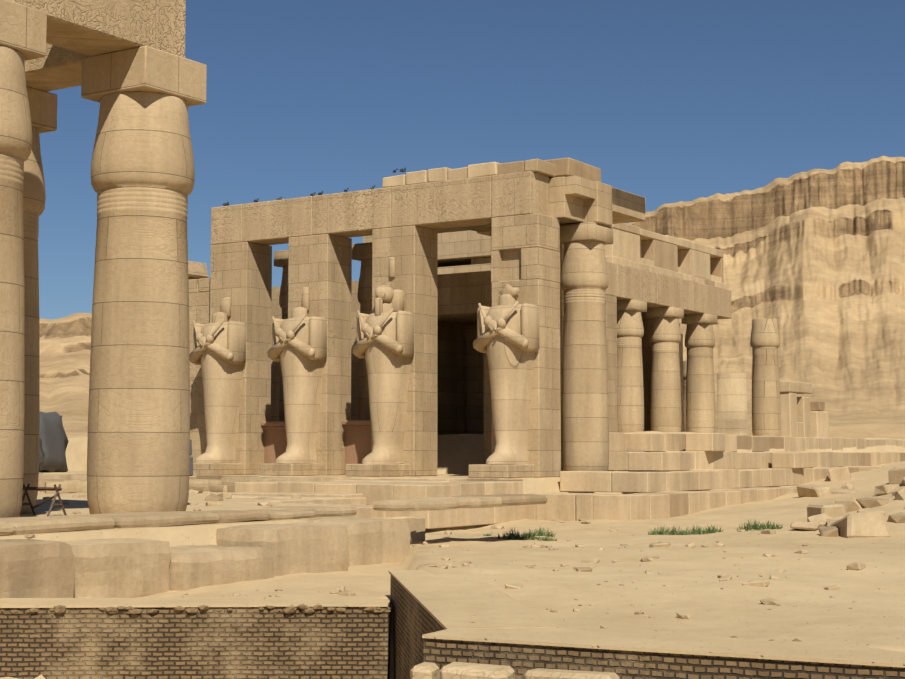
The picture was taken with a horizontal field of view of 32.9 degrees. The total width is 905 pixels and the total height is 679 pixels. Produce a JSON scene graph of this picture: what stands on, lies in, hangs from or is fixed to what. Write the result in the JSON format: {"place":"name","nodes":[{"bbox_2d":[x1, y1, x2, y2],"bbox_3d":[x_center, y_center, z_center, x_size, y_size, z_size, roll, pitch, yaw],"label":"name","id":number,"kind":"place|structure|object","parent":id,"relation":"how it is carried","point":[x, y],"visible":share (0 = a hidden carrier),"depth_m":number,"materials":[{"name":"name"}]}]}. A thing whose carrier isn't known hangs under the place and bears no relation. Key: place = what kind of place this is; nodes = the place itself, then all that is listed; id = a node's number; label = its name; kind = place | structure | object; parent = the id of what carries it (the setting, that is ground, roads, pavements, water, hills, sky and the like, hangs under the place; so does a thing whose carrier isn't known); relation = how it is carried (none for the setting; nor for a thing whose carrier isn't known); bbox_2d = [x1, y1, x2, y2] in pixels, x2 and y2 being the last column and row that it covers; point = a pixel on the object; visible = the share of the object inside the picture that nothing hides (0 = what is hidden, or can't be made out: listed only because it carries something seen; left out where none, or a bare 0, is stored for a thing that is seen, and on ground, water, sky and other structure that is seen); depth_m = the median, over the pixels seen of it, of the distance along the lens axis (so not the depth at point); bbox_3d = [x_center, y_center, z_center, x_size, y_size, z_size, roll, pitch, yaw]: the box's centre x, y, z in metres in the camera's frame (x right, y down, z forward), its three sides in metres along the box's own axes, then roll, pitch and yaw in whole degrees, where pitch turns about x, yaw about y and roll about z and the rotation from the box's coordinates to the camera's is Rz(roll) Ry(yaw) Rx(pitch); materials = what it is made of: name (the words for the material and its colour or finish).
{"place":"outdoors","nodes":[
{"label":"outdoors","id":0,"kind":"place"},
{"bbox_2d":[188,261,209,462],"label":"wall","id":1,"kind":"structure","parent":0,"point":[199,294],"depth_m":67.99,"materials":[{"name":"stone"}]},
{"bbox_2d":[0,431,904,678],"bbox_3d":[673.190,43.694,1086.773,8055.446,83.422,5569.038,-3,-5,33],"label":"ground","id":2,"kind":"structure","parent":0,"point":[735,607],"depth_m":27.96,"materials":[{"name":"beige sand"}]},
{"bbox_2d":[0,0,46,517],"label":"column","id":3,"kind":"structure","parent":2,"relation":"on","point":[23,30],"depth_m":30.02,"materials":[{"name":"stone"}]},
{"bbox_2d":[20,86,57,513],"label":"column","id":4,"kind":"structure","parent":2,"relation":"on","point":[43,109],"depth_m":37.17,"materials":[{"name":"stone"}]},
{"bbox_2d":[22,484,66,515],"bbox_3d":[-9.621,3.754,35.847,1.290,0.751,0.613,-3,-5,33],"label":"sawhorse","id":5,"kind":"object","parent":2,"relation":"on","point":[54,488],"visible":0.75,"depth_m":35.80,"materials":[{"name":"brown wood"}]},
{"bbox_2d":[39,411,68,471],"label":"tarpaulin","id":6,"kind":"object","parent":2,"relation":"on","point":[53,441],"visible":0.27,"depth_m":73.16,"materials":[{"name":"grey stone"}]},
{"bbox_2d":[81,46,206,513],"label":"column","id":7,"kind":"structure","parent":2,"relation":"on","point":[142,184],"depth_m":33.67,"materials":[{"name":"stone"}]},
{"bbox_2d":[9,0,185,91],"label":"fore beams","id":8,"kind":"structure","parent":7,"relation":"on","point":[78,31],"depth_m":33.67,"materials":[{"name":"stone"}]},
{"bbox_2d":[189,439,192,475],"bbox_3d":[-10.955,4.231,61.135,1.068,2.452,1.143,-3,-5,33],"label":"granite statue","id":9,"kind":"object","parent":2,"relation":"on","point":[191,467],"visible":0.06,"depth_m":61.23,"materials":[{"name":"grey stone"}]},
{"bbox_2d":[38,471,359,492],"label":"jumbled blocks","id":10,"kind":"structure","parent":2,"relation":"on","point":[76,483],"depth_m":57.78,"materials":[{"name":"stone"}]},
{"bbox_2d":[193,463,240,474],"bbox_3d":[-10.253,5.483,64.869,1.700,0.490,1.997,-3,-5,33],"label":"pedestal","id":11,"kind":"object","parent":2,"relation":"on","point":[217,468],"visible":0.67,"depth_m":64.04,"materials":[{"name":"stone"}]},
{"bbox_2d":[189,297,245,462],"bbox_3d":[-10.191,1.696,65.243,2.404,7.145,1.875,-3,-5,33],"label":"statue","id":12,"kind":"object","parent":11,"relation":"on","point":[218,353],"visible":0.96,"depth_m":64.97,"materials":[{"name":"stone"}]},
{"bbox_2d":[210,242,271,474],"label":"pillar","id":13,"kind":"structure","parent":2,"relation":"on","point":[241,275],"depth_m":66.12,"materials":[{"name":"stone"}]},
{"bbox_2d":[211,171,548,244],"bbox_3d":[-3.416,-5.237,63.313,16.128,1.660,1.450,-3,-5,33],"label":"architrave","id":14,"kind":"object","parent":13,"relation":"on","point":[475,201],"visible":0.85,"depth_m":62.00,"materials":[{"name":"stone"}]},
{"bbox_2d":[223,167,405,205],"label":"birds","id":15,"kind":"object","parent":14,"relation":"on","point":[320,193],"visible":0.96,"depth_m":64.08,"materials":[{"name":"grey"}]},
{"bbox_2d":[382,157,600,187],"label":"roof slabs","id":16,"kind":"structure","parent":14,"relation":"on","point":[560,167],"depth_m":59.91,"materials":[{"name":"stone"}]},
{"bbox_2d":[0,494,546,597],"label":"court edge blocks","id":17,"kind":"structure","parent":2,"relation":"on","point":[109,568],"depth_m":29.09,"materials":[{"name":"stone"}]},
{"bbox_2d":[274,250,287,420],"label":"portico column","id":18,"kind":"structure","parent":2,"relation":"on","point":[280,258],"depth_m":68.26,"materials":[{"name":"stone"}]},
{"bbox_2d":[46,473,524,541],"bbox_3d":[-10.965,6.083,59.728,18.540,1.530,53.411,3,-5,-32],"label":"terrace edge","id":19,"kind":"object","parent":2,"relation":"on","point":[362,494],"visible":0.35,"depth_m":50.69,"materials":[{"name":"stone"}]},
{"bbox_2d":[259,463,321,475],"bbox_3d":[-6.596,5.308,62.520,1.700,0.490,1.997,-3,-5,33],"label":"pedestal","id":20,"kind":"object","parent":2,"relation":"on","point":[295,469],"visible":0.88,"depth_m":61.82,"materials":[{"name":"stone"}]},
{"bbox_2d":[267,287,326,463],"bbox_3d":[-6.534,1.424,62.888,2.393,7.342,1.844,-3,-5,33],"label":"statue","id":21,"kind":"object","parent":20,"relation":"on","point":[297,350],"visible":0.98,"depth_m":62.63,"materials":[{"name":"stone"}]},
{"bbox_2d":[261,420,371,472],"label":"screen walls","id":22,"kind":"structure","parent":2,"relation":"on","point":[358,433],"depth_m":63.82,"materials":[{"name":"beige stone"}]},
{"bbox_2d":[288,234,351,474],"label":"pillar","id":23,"kind":"structure","parent":2,"relation":"on","point":[320,266],"depth_m":63.77,"materials":[{"name":"stone"}]},
{"bbox_2d":[352,242,371,419],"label":"portico column","id":24,"kind":"structure","parent":2,"relation":"on","point":[362,252],"depth_m":65.77,"materials":[{"name":"stone"}]},
{"bbox_2d":[345,464,408,476],"bbox_3d":[-2.939,5.133,60.172,1.700,0.490,1.997,-3,-5,33],"label":"pedestal","id":25,"kind":"object","parent":2,"relation":"on","point":[377,470],"visible":0.92,"depth_m":59.43,"materials":[{"name":"stone"}]},
{"bbox_2d":[352,257,413,463],"bbox_3d":[-2.882,0.769,60.567,2.373,8.309,1.888,-3,-5,33],"label":"statue","id":26,"kind":"object","parent":25,"relation":"on","point":[383,346],"visible":1,"depth_m":60.31,"materials":[{"name":"stone"}]},
{"bbox_2d":[371,225,437,475],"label":"pillar","id":27,"kind":"structure","parent":2,"relation":"on","point":[412,250],"depth_m":61.44,"materials":[{"name":"stone"}]},
{"bbox_2d":[270,244,563,470],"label":"back wall","id":28,"kind":"structure","parent":2,"relation":"on","point":[463,294],"depth_m":67.63,"materials":[{"name":"stone"}]},
{"bbox_2d":[363,230,491,273],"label":"hypostyle roof","id":29,"kind":"structure","parent":28,"relation":"on","point":[458,251],"depth_m":74.87,"materials":[{"name":"beige stone"}]},
{"bbox_2d":[0,603,868,644],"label":"mud lumps","id":30,"kind":"object","parent":2,"relation":"on","point":[59,609],"visible":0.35,"depth_m":23.67,"materials":[{"name":"beige soil"}]},
{"bbox_2d":[0,575,904,678],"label":"mud walls","id":31,"kind":"structure","parent":2,"relation":"on","point":[209,643],"depth_m":23.63,"materials":[{"name":"brown brick"}]},
{"bbox_2d":[0,570,904,667],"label":"mud wall tops","id":32,"kind":"object","parent":31,"relation":"on","point":[453,604],"visible":0.88,"depth_m":17.05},
{"bbox_2d":[25,467,904,630],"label":"rubble","id":33,"kind":"object","parent":2,"relation":"on","point":[867,520],"visible":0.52,"depth_m":41.34,"materials":[{"name":"stone"}]},
{"bbox_2d":[471,257,490,264],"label":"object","id":34,"kind":"object","parent":2,"relation":"on","point":[483,260],"depth_m":74.80,"materials":[{"name":"stone"}]},
{"bbox_2d":[468,464,533,477],"bbox_3d":[1.829,4.904,57.111,1.700,0.490,1.997,-3,-5,33],"label":"pedestal","id":35,"kind":"object","parent":2,"relation":"on","point":[500,470],"visible":0.98,"depth_m":56.41,"materials":[{"name":"stone"}]},
{"bbox_2d":[473,284,539,463],"bbox_3d":[1.883,1.291,57.455,2.364,6.808,1.844,-3,-5,33],"label":"statue","id":36,"kind":"object","parent":35,"relation":"on","point":[507,340],"visible":1,"depth_m":57.22,"materials":[{"name":"stone"}]},
{"bbox_2d":[410,662,619,678],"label":"stone blocks","id":37,"kind":"structure","parent":2,"relation":"on","point":[452,670],"depth_m":15.33,"materials":[{"name":"stone"}]},
{"bbox_2d":[491,213,560,477],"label":"pillar","id":38,"kind":"structure","parent":2,"relation":"on","point":[525,255],"depth_m":58.41,"materials":[{"name":"stone"}]},
{"bbox_2d":[437,295,617,434],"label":"wall","id":39,"kind":"structure","parent":2,"relation":"on","point":[460,384],"depth_m":73.09,"materials":[{"name":"stone"}]},
{"bbox_2d":[560,222,612,470],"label":"portico column","id":40,"kind":"structure","parent":2,"relation":"on","point":[584,280],"depth_m":60.14,"materials":[{"name":"stone"}]},
{"bbox_2d":[435,176,645,235],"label":"beams","id":41,"kind":"structure","parent":40,"relation":"on","point":[574,199],"depth_m":60.38,"materials":[{"name":"stone"}]},
{"bbox_2d":[617,299,646,432],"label":"column","id":42,"kind":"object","parent":2,"relation":"on","point":[630,390],"visible":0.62,"depth_m":75.36,"materials":[{"name":"stone"}]},
{"bbox_2d":[483,518,782,540],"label":"grass","id":43,"kind":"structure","parent":2,"relation":"on","point":[540,533],"depth_m":45.68,"materials":[{"name":"green plant"}]},
{"bbox_2d":[641,312,651,430],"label":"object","id":44,"kind":"object","parent":2,"relation":"on","point":[646,352],"visible":0.17,"depth_m":89.12,"materials":[{"name":"stone"}]},
{"bbox_2d":[646,307,683,431],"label":"column","id":45,"kind":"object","parent":2,"relation":"on","point":[665,340],"visible":0.94,"depth_m":79.12,"materials":[{"name":"stone"}]},
{"bbox_2d":[605,262,731,318],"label":"architrave","id":46,"kind":"object","parent":45,"relation":"on","point":[654,290],"visible":0.67,"depth_m":78.88,"materials":[{"name":"beige stone"}]},
{"bbox_2d":[604,223,726,288],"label":"clerestory","id":47,"kind":"object","parent":46,"relation":"on","point":[633,246],"visible":0.67,"depth_m":79.42,"materials":[{"name":"stone"}]},
{"bbox_2d":[649,322,683,431],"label":"column","id":48,"kind":"structure","parent":2,"relation":"on","point":[681,372],"depth_m":87.65,"materials":[{"name":"stone"}]},
{"bbox_2d":[683,361,686,431],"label":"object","id":49,"kind":"object","parent":2,"relation":"on","point":[684,379],"visible":0.12,"depth_m":93.39,"materials":[{"name":"stone"}]},
{"bbox_2d":[681,313,717,432],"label":"column","id":50,"kind":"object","parent":2,"relation":"on","point":[699,342],"visible":0.92,"depth_m":82.85,"materials":[{"name":"stone"}]},
{"bbox_2d":[525,432,904,520],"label":"stone block steps","id":51,"kind":"structure","parent":2,"relation":"on","point":[719,469],"depth_m":61.78,"materials":[{"name":"stone"}]},
{"bbox_2d":[717,373,747,435],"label":"stump","id":52,"kind":"object","parent":2,"relation":"on","point":[732,418],"visible":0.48,"depth_m":86.37,"materials":[{"name":"stone"}]},
{"bbox_2d":[750,318,780,435],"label":"column","id":53,"kind":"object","parent":2,"relation":"on","point":[765,345],"visible":0.98,"depth_m":90.12,"materials":[{"name":"stone"}]},
{"bbox_2d":[779,381,829,436],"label":"ruin","id":54,"kind":"object","parent":2,"relation":"on","point":[803,417],"visible":0.58,"depth_m":95.16,"materials":[{"name":"stone"}]},
{"bbox_2d":[38,0,904,319],"label":"sky","id":55,"kind":"structure","parent":0,"point":[673,101],"materials":[{"name":"blue"}]},
{"bbox_2d":[40,156,904,438],"bbox_3d":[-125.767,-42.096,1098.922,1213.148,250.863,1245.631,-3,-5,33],"label":"mountain","id":56,"kind":"structure","parent":0,"point":[814,262],"depth_m":924.42,"materials":[{"name":"beige stone"}]}
]}

